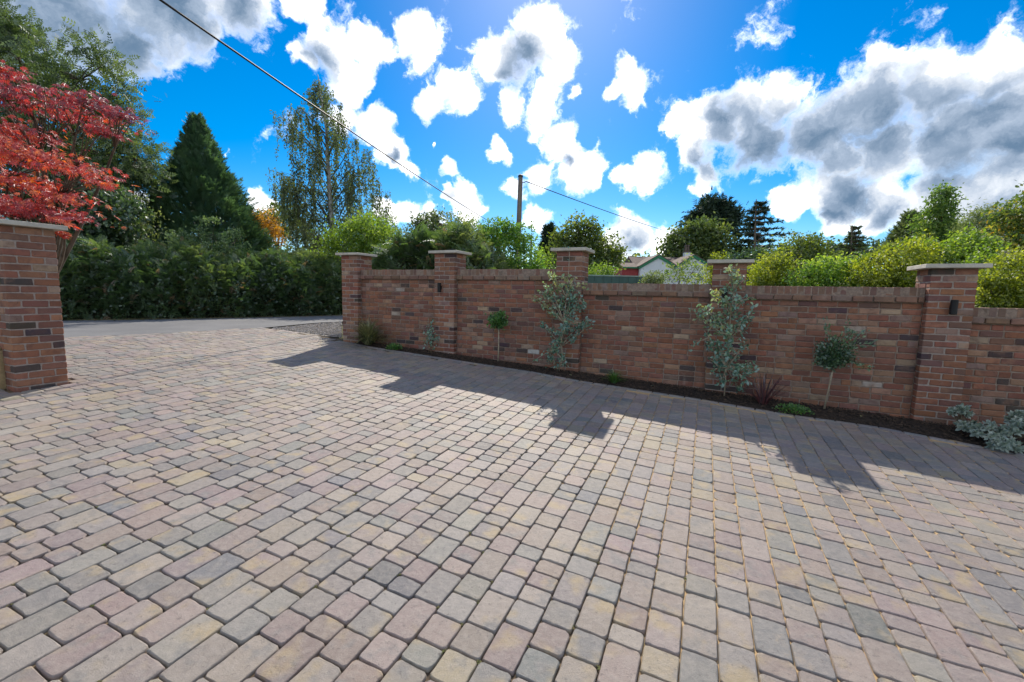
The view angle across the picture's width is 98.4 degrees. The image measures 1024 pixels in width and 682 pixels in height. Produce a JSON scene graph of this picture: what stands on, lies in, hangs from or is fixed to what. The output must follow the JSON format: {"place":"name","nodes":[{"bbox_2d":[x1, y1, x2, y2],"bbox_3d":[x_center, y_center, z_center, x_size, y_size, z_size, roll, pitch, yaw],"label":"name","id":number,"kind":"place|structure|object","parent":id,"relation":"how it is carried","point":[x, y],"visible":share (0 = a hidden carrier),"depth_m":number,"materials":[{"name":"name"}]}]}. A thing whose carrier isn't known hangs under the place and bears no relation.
{"place":"outdoors","nodes":[
{"label":"outdoors","id":0,"kind":"place"},
{"bbox_2d":[63,315,342,337],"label":"road","id":1,"kind":"structure","parent":0,"point":[97,328],"depth_m":10.37,"materials":[{"name":"grey asphalt"}]},
{"bbox_2d":[64,314,340,320],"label":"verge litter","id":2,"kind":"object","parent":1,"relation":"on","point":[187,318],"visible":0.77,"depth_m":12.06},
{"bbox_2d":[272,324,334,336],"bbox_3d":[-4.837,-0.285,10.475,1.473,0.114,3.183,-1,7,-21],"label":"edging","id":3,"kind":"object","parent":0,"point":[307,333],"visible":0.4,"depth_m":9.59,"materials":[{"name":"grey stone"}]},
{"bbox_2d":[273,321,342,337],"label":"gravel","id":4,"kind":"structure","parent":0,"point":[332,329],"depth_m":10.24,"materials":[{"name":"grey gravel"}]},
{"bbox_2d":[159,0,493,223],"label":"overhead cable","id":5,"kind":"object","parent":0,"point":[205,31],"visible":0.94,"depth_m":8.63,"materials":[{"name":"black rubber"}]},
{"bbox_2d":[62,315,736,406],"bbox_3d":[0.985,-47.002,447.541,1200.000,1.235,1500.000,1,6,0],"label":"ground","id":6,"kind":"structure","parent":0,"point":[250,328],"depth_m":12.18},
{"bbox_2d":[0,219,68,391],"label":"brick pillar","id":7,"kind":"structure","parent":6,"relation":"on","point":[32,343],"depth_m":4.62,"materials":[{"name":"brick"}]},
{"bbox_2d":[0,59,152,272],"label":"red maple","id":8,"kind":"object","parent":6,"relation":"on","point":[44,209],"visible":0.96,"depth_m":5.07,"materials":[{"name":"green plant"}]},
{"bbox_2d":[8,157,155,249],"bbox_3d":[-14.120,-3.420,14.720,4.727,5.023,3.154,1,6,0],"label":"ash tree","id":9,"kind":"object","parent":6,"relation":"on","point":[109,227],"visible":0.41,"depth_m":14.12,"materials":[{"name":"green plant"}]},
{"bbox_2d":[0,0,190,235],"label":"ash tree","id":10,"kind":"object","parent":6,"relation":"on","point":[15,42],"visible":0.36,"depth_m":16.51,"materials":[{"name":"green plant"}]},
{"bbox_2d":[112,187,175,244],"bbox_3d":[-13.249,-3.093,15.233,3.314,4.261,2.082,1,6,0],"label":"hawthorn bush","id":11,"kind":"object","parent":6,"relation":"on","point":[148,229],"visible":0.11,"depth_m":15.07,"materials":[{"name":"green plant"}]},
{"bbox_2d":[59,233,342,320],"bbox_3d":[-9.717,-1.948,14.407,9.717,2.930,5.342,-4,8,-39],"label":"bracken hedge","id":12,"kind":"object","parent":6,"relation":"on","point":[104,279],"visible":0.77,"depth_m":12.90,"materials":[{"name":"green plant"}]},
{"bbox_2d":[159,215,251,257],"bbox_3d":[-10.149,-2.519,14.859,2.847,3.338,1.316,1,6,0],"label":"elder bush","id":13,"kind":"object","parent":6,"relation":"on","point":[207,243],"visible":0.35,"depth_m":14.69,"materials":[{"name":"green plant"}]},
{"bbox_2d":[137,111,285,253],"bbox_3d":[-14.924,-6.347,21.497,7.504,9.195,7.489,6,8,37],"label":"cypress tree","id":14,"kind":"object","parent":6,"relation":"on","point":[207,185],"visible":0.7,"depth_m":20.32,"materials":[{"name":"green plant"}]},
{"bbox_2d":[243,205,291,247],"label":"maple bush","id":15,"kind":"object","parent":6,"relation":"on","point":[274,233],"visible":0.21,"depth_m":23.33,"materials":[{"name":"orange plant"}]},
{"bbox_2d":[256,196,301,246],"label":"tree","id":16,"kind":"object","parent":6,"relation":"on","point":[269,213],"visible":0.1,"depth_m":29.05,"materials":[{"name":"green plant"}]},
{"bbox_2d":[265,77,392,257],"bbox_3d":[-9.399,-7.527,22.267,6.981,11.603,3.989,1,6,0],"label":"birch tree","id":17,"kind":"object","parent":6,"relation":"on","point":[297,211],"visible":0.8,"depth_m":22.06,"materials":[{"name":"green plant"}]},
{"bbox_2d":[335,252,376,342],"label":"brick pillar","id":18,"kind":"structure","parent":6,"relation":"on","point":[353,264],"depth_m":8.66,"materials":[{"name":"brick"}]},
{"bbox_2d":[310,203,412,298],"bbox_3d":[-5.767,-3.213,16.933,3.994,4.534,2.926,-1,7,-23],"label":"hazel bush","id":19,"kind":"object","parent":6,"relation":"on","point":[375,234],"visible":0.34,"depth_m":16.44,"materials":[{"name":"green plant"}]},
{"bbox_2d":[342,206,411,247],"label":"young birch","id":20,"kind":"object","parent":6,"relation":"on","point":[384,215],"visible":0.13,"depth_m":18.46,"materials":[{"name":"green plant"}]},
{"bbox_2d":[360,269,434,350],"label":"garden wall","id":21,"kind":"structure","parent":6,"relation":"on","point":[401,302],"depth_m":8.30,"materials":[{"name":"brick"}]},
{"bbox_2d":[403,206,453,233],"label":"oak tree","id":22,"kind":"object","parent":6,"relation":"on","point":[434,218],"visible":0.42,"depth_m":32.87,"materials":[{"name":"green plant"}]},
{"bbox_2d":[361,217,520,269],"bbox_3d":[-1.864,-1.440,10.527,4.108,3.035,2.810,4,7,21],"label":"bracken mound","id":23,"kind":"object","parent":6,"relation":"on","point":[410,252],"visible":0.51,"depth_m":10.09,"materials":[{"name":"green plant"}]},
{"bbox_2d":[428,250,471,354],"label":"brick pillar","id":24,"kind":"structure","parent":6,"relation":"on","point":[448,264],"depth_m":7.78,"materials":[{"name":"brick"}]},
{"bbox_2d":[437,283,441,291],"bbox_3d":[-1.271,-0.938,7.740,0.065,0.167,0.083,4,7,24],"label":"wall light","id":25,"kind":"object","parent":24,"relation":"attached to","point":[439,287],"visible":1,"depth_m":7.71,"materials":[{"name":"black metal"}]},
{"bbox_2d":[439,208,482,230],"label":"tree","id":26,"kind":"object","parent":6,"relation":"on","point":[451,219],"visible":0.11,"depth_m":19.50,"materials":[{"name":"green plant"}]},
{"bbox_2d":[456,269,555,367],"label":"garden wall","id":27,"kind":"structure","parent":6,"relation":"on","point":[524,338],"depth_m":7.42,"materials":[{"name":"brick"}]},
{"bbox_2d":[469,214,552,268],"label":"hornbeam tree","id":28,"kind":"object","parent":6,"relation":"on","point":[515,238],"visible":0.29,"depth_m":11.04,"materials":[{"name":"green plant"}]},
{"bbox_2d":[516,174,525,256],"bbox_3d":[0.269,-3.485,16.721,0.382,5.467,0.225,1,6,0],"label":"utility pole","id":29,"kind":"object","parent":6,"relation":"on","point":[519,198],"visible":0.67,"depth_m":16.46,"materials":[{"name":"wood"}]},
{"bbox_2d":[526,181,692,238],"bbox_3d":[9.113,-7.976,29.793,0.034,1.534,31.966,5,7,32],"label":"overhead wire","id":30,"kind":"object","parent":29,"relation":"attached to","point":[598,208],"visible":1,"depth_m":21.92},
{"bbox_2d":[537,221,556,266],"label":"pine tree","id":31,"kind":"object","parent":6,"relation":"on","point":[549,228],"visible":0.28,"depth_m":30.03,"materials":[{"name":"green plant"}]},
{"bbox_2d":[550,247,594,371],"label":"brick pillar","id":32,"kind":"structure","parent":6,"relation":"on","point":[576,263],"depth_m":6.85,"materials":[{"name":"ceramic"}]},
{"bbox_2d":[529,243,621,274],"bbox_3d":[2.349,-1.968,15.792,1.968,2.874,4.810,7,8,42],"label":"lilac bush","id":33,"kind":"object","parent":6,"relation":"on","point":[609,268],"visible":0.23,"depth_m":16.34,"materials":[{"name":"green plant"}]},
{"bbox_2d":[535,209,630,271],"bbox_3d":[4.170,-4.783,26.535,5.619,6.198,5.014,-2,7,-29],"label":"oak tree","id":34,"kind":"object","parent":6,"relation":"on","point":[590,236],"visible":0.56,"depth_m":25.94,"materials":[{"name":"green plant"}]},
{"bbox_2d":[588,275,646,283],"bbox_3d":[3.344,-1.301,14.939,2.300,1.832,0.090,1,6,0],"label":"metal fence","id":35,"kind":"object","parent":6,"relation":"on","point":[607,279],"visible":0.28,"depth_m":14.84,"materials":[{"name":"green metal"}]},
{"bbox_2d":[580,283,711,388],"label":"garden wall","id":36,"kind":"structure","parent":6,"relation":"on","point":[647,332],"depth_m":6.50,"materials":[{"name":"brick"}]},
{"bbox_2d":[283,246,1016,274],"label":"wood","id":37,"kind":"object","parent":6,"relation":"on","point":[635,254],"visible":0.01,"depth_m":72.18,"materials":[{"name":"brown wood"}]},
{"bbox_2d":[638,269,667,283],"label":"grey bush","id":38,"kind":"object","parent":6,"relation":"on","point":[653,279],"visible":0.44,"depth_m":12.76,"materials":[{"name":"green plant"}]},
{"bbox_2d":[614,245,709,284],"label":"white house","id":39,"kind":"structure","parent":6,"relation":"on","point":[635,266],"depth_m":45.45,"materials":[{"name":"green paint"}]},
{"bbox_2d":[660,253,710,284],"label":"garden sapling","id":40,"kind":"object","parent":6,"relation":"on","point":[688,279],"visible":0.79,"depth_m":13.78,"materials":[{"name":"green plant"}]},
{"bbox_2d":[355,341,1023,453],"bbox_3d":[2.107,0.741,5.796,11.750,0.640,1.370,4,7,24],"label":"flower bed","id":41,"kind":"object","parent":6,"relation":"on","point":[963,438],"visible":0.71,"depth_m":5.58,"materials":[{"name":"brown soil"}]},
{"bbox_2d":[342,315,395,344],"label":"ornamental grass","id":42,"kind":"object","parent":41,"relation":"on","point":[367,336],"depth_m":8.29,"materials":[{"name":"green plant"}]},
{"bbox_2d":[385,343,402,349],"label":"plant","id":43,"kind":"object","parent":41,"relation":"on","point":[394,344],"visible":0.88,"depth_m":8.02,"materials":[{"name":"green plant"}]},
{"bbox_2d":[422,319,439,351],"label":"eucalyptus sapling","id":44,"kind":"object","parent":41,"relation":"on","point":[430,335],"visible":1,"depth_m":7.77,"materials":[{"name":"green plant"}]},
{"bbox_2d":[485,309,508,360],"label":"standard shrub","id":45,"kind":"object","parent":41,"relation":"on","point":[498,320],"visible":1,"depth_m":7.19,"materials":[{"name":"green plant"}]},
{"bbox_2d":[531,247,594,370],"bbox_3d":[0.750,-0.469,6.708,1.107,1.923,0.552,5,7,32],"label":"eucalyptus sapling","id":46,"kind":"object","parent":41,"relation":"on","point":[564,330],"visible":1,"depth_m":6.72,"materials":[{"name":"green plant"}]},
{"bbox_2d":[600,370,625,382],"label":"green tuft","id":47,"kind":"object","parent":41,"relation":"on","point":[613,377],"visible":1,"depth_m":6.31,"materials":[{"name":"green plant"}]},
{"bbox_2d":[688,263,759,395],"bbox_3d":[2.761,-0.135,5.761,0.847,1.761,0.516,3,6,12],"label":"eucalyptus sapling","id":48,"kind":"object","parent":41,"relation":"on","point":[735,369],"visible":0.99,"depth_m":5.72,"materials":[{"name":"green plant"}]},
{"bbox_2d":[733,370,790,404],"bbox_3d":[3.132,0.558,5.575,0.710,0.488,0.578,4,7,24],"label":"cordyline","id":49,"kind":"object","parent":41,"relation":"on","point":[763,398],"visible":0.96,"depth_m":5.56,"materials":[{"name":"plant"}]},
{"bbox_2d":[772,402,814,414],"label":"plant","id":50,"kind":"object","parent":41,"relation":"on","point":[793,407],"visible":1,"depth_m":5.32,"materials":[{"name":"green plant"}]},
{"bbox_2d":[812,317,877,408],"bbox_3d":[3.983,0.278,5.387,0.594,1.167,0.449,1,6,-1],"label":"standard shrub","id":51,"kind":"object","parent":41,"relation":"on","point":[833,354],"visible":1,"depth_m":5.30,"materials":[{"name":"green plant"}]},
{"bbox_2d":[946,403,983,433],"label":"silver shrub","id":52,"kind":"object","parent":41,"relation":"on","point":[961,423],"visible":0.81,"depth_m":4.76,"materials":[{"name":"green plant"}]},
{"bbox_2d":[967,410,1023,453],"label":"silver shrub","id":53,"kind":"object","parent":41,"relation":"on","point":[1012,430],"visible":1,"depth_m":4.46,"materials":[{"name":"green plant"}]},
{"bbox_2d":[646,211,759,278],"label":"lime tree","id":54,"kind":"object","parent":6,"relation":"on","point":[707,239],"visible":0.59,"depth_m":52.39,"materials":[{"name":"green plant"}]},
{"bbox_2d":[676,186,748,302],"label":"pine tree","id":55,"kind":"object","parent":6,"relation":"on","point":[724,208],"visible":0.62,"depth_m":62.32,"materials":[{"name":"green plant"}]},
{"bbox_2d":[697,250,731,284],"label":"laburnum bush","id":56,"kind":"object","parent":6,"relation":"on","point":[714,257],"visible":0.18,"depth_m":12.82,"materials":[{"name":"yellow plant"}]},
{"bbox_2d":[704,259,754,394],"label":"brick pillar","id":57,"kind":"structure","parent":6,"relation":"on","point":[720,277],"depth_m":5.97,"materials":[{"name":"ceramic"}]},
{"bbox_2d":[724,242,781,283],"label":"bush","id":58,"kind":"object","parent":6,"relation":"on","point":[752,254],"visible":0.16,"depth_m":33.06,"materials":[{"name":"green plant"}]},
{"bbox_2d":[727,199,797,254],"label":"cedar tree","id":59,"kind":"object","parent":6,"relation":"on","point":[759,237],"visible":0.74,"depth_m":50.98,"materials":[{"name":"green plant"}]},
{"bbox_2d":[746,243,812,285],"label":"goat willow","id":60,"kind":"object","parent":6,"relation":"on","point":[778,266],"visible":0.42,"depth_m":12.14,"materials":[{"name":"green plant"}]},
{"bbox_2d":[753,229,849,277],"bbox_3d":[12.148,-2.546,18.835,3.851,4.449,2.903,3,6,17],"label":"laurel bush","id":61,"kind":"object","parent":6,"relation":"on","point":[812,247],"visible":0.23,"depth_m":18.31,"materials":[{"name":"green plant"}]},
{"bbox_2d":[778,250,877,286],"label":"goat willow","id":62,"kind":"object","parent":6,"relation":"on","point":[827,276],"visible":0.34,"depth_m":11.14,"materials":[{"name":"green plant"}]},
{"bbox_2d":[737,285,925,417],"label":"garden wall","id":63,"kind":"structure","parent":6,"relation":"on","point":[785,330],"depth_m":5.56,"materials":[{"name":"brick"}]},
{"bbox_2d":[791,232,894,267],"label":"tree","id":64,"kind":"object","parent":6,"relation":"on","point":[873,245],"visible":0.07,"depth_m":57.60,"materials":[{"name":"green plant"}]},
{"bbox_2d":[833,224,869,268],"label":"larch tree","id":65,"kind":"object","parent":6,"relation":"on","point":[852,239],"visible":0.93,"depth_m":35.31,"materials":[{"name":"green plant"}]},
{"bbox_2d":[834,229,958,287],"bbox_3d":[9.060,-1.048,10.418,2.827,3.178,1.750,1,6,0],"label":"goat willow","id":66,"kind":"object","parent":6,"relation":"on","point":[896,274],"visible":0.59,"depth_m":10.17,"materials":[{"name":"green plant"}]},
{"bbox_2d":[877,208,924,256],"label":"tree","id":67,"kind":"object","parent":6,"relation":"on","point":[899,230],"visible":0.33,"depth_m":31.07,"materials":[{"name":"green plant"}]},
{"bbox_2d":[899,179,976,247],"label":"poplar tree","id":68,"kind":"object","parent":6,"relation":"on","point":[938,219],"visible":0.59,"depth_m":24.98,"materials":[{"name":"green plant"}]},
{"bbox_2d":[907,263,992,425],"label":"brick pillar","id":69,"kind":"structure","parent":6,"relation":"on","point":[941,360],"depth_m":5.06,"materials":[{"name":"brick"}]},
{"bbox_2d":[949,300,958,314],"bbox_3d":[4.963,-0.380,4.964,0.065,0.167,0.083,4,7,24],"label":"wall light","id":70,"kind":"object","parent":69,"relation":"attached to","point":[953,308],"visible":1,"depth_m":4.93,"materials":[{"name":"black metal"}]},
{"bbox_2d":[887,221,1019,269],"bbox_3d":[13.566,-1.699,13.892,3.620,4.059,2.034,1,6,0],"label":"maple tree","id":71,"kind":"object","parent":6,"relation":"on","point":[962,242],"visible":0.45,"depth_m":13.38,"materials":[{"name":"green plant"}]},
{"bbox_2d":[945,197,1020,269],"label":"willow tree","id":72,"kind":"object","parent":6,"relation":"on","point":[976,222],"visible":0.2,"depth_m":17.54,"materials":[{"name":"green plant"}]},
{"bbox_2d":[957,240,1008,288],"bbox_3d":[11.694,-0.929,10.963,1.374,3.100,1.126,1,6,0],"label":"hazel bush","id":73,"kind":"object","parent":6,"relation":"on","point":[978,258],"visible":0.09,"depth_m":10.85,"materials":[{"name":"green plant"}]},
{"bbox_2d":[961,307,1023,426],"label":"garden wall","id":74,"kind":"structure","parent":6,"relation":"on","point":[993,388],"depth_m":4.97,"materials":[{"name":"brick"}]},
{"bbox_2d":[974,246,1023,307],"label":"golden elm","id":75,"kind":"object","parent":6,"relation":"on","point":[1008,292],"visible":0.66,"depth_m":8.30,"materials":[{"name":"green plant"}]},
{"bbox_2d":[976,180,1023,276],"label":"beech tree","id":76,"kind":"object","parent":6,"relation":"on","point":[1004,220],"visible":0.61,"depth_m":14.59,"materials":[{"name":"green plant"}]},
{"bbox_2d":[0,327,1023,681],"bbox_3d":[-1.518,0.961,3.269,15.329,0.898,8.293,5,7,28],"label":"driveway","id":77,"kind":"structure","parent":0,"point":[230,539],"depth_m":2.69,"materials":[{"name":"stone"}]},
{"bbox_2d":[0,347,6,389],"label":"stone post","id":78,"kind":"object","parent":77,"relation":"on","point":[3,385],"visible":0.31,"depth_m":4.62,"materials":[{"name":"stone"}]},
{"bbox_2d":[2,351,689,681],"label":"joint moss","id":79,"kind":"object","parent":77,"relation":"on","point":[480,661],"visible":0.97,"depth_m":2.50,"materials":[{"name":"green plant"}]},
{"bbox_2d":[0,0,1023,272],"label":"sky","id":80,"kind":"structure","parent":0,"point":[836,115],"materials":[{"name":"blue"}]}
]}

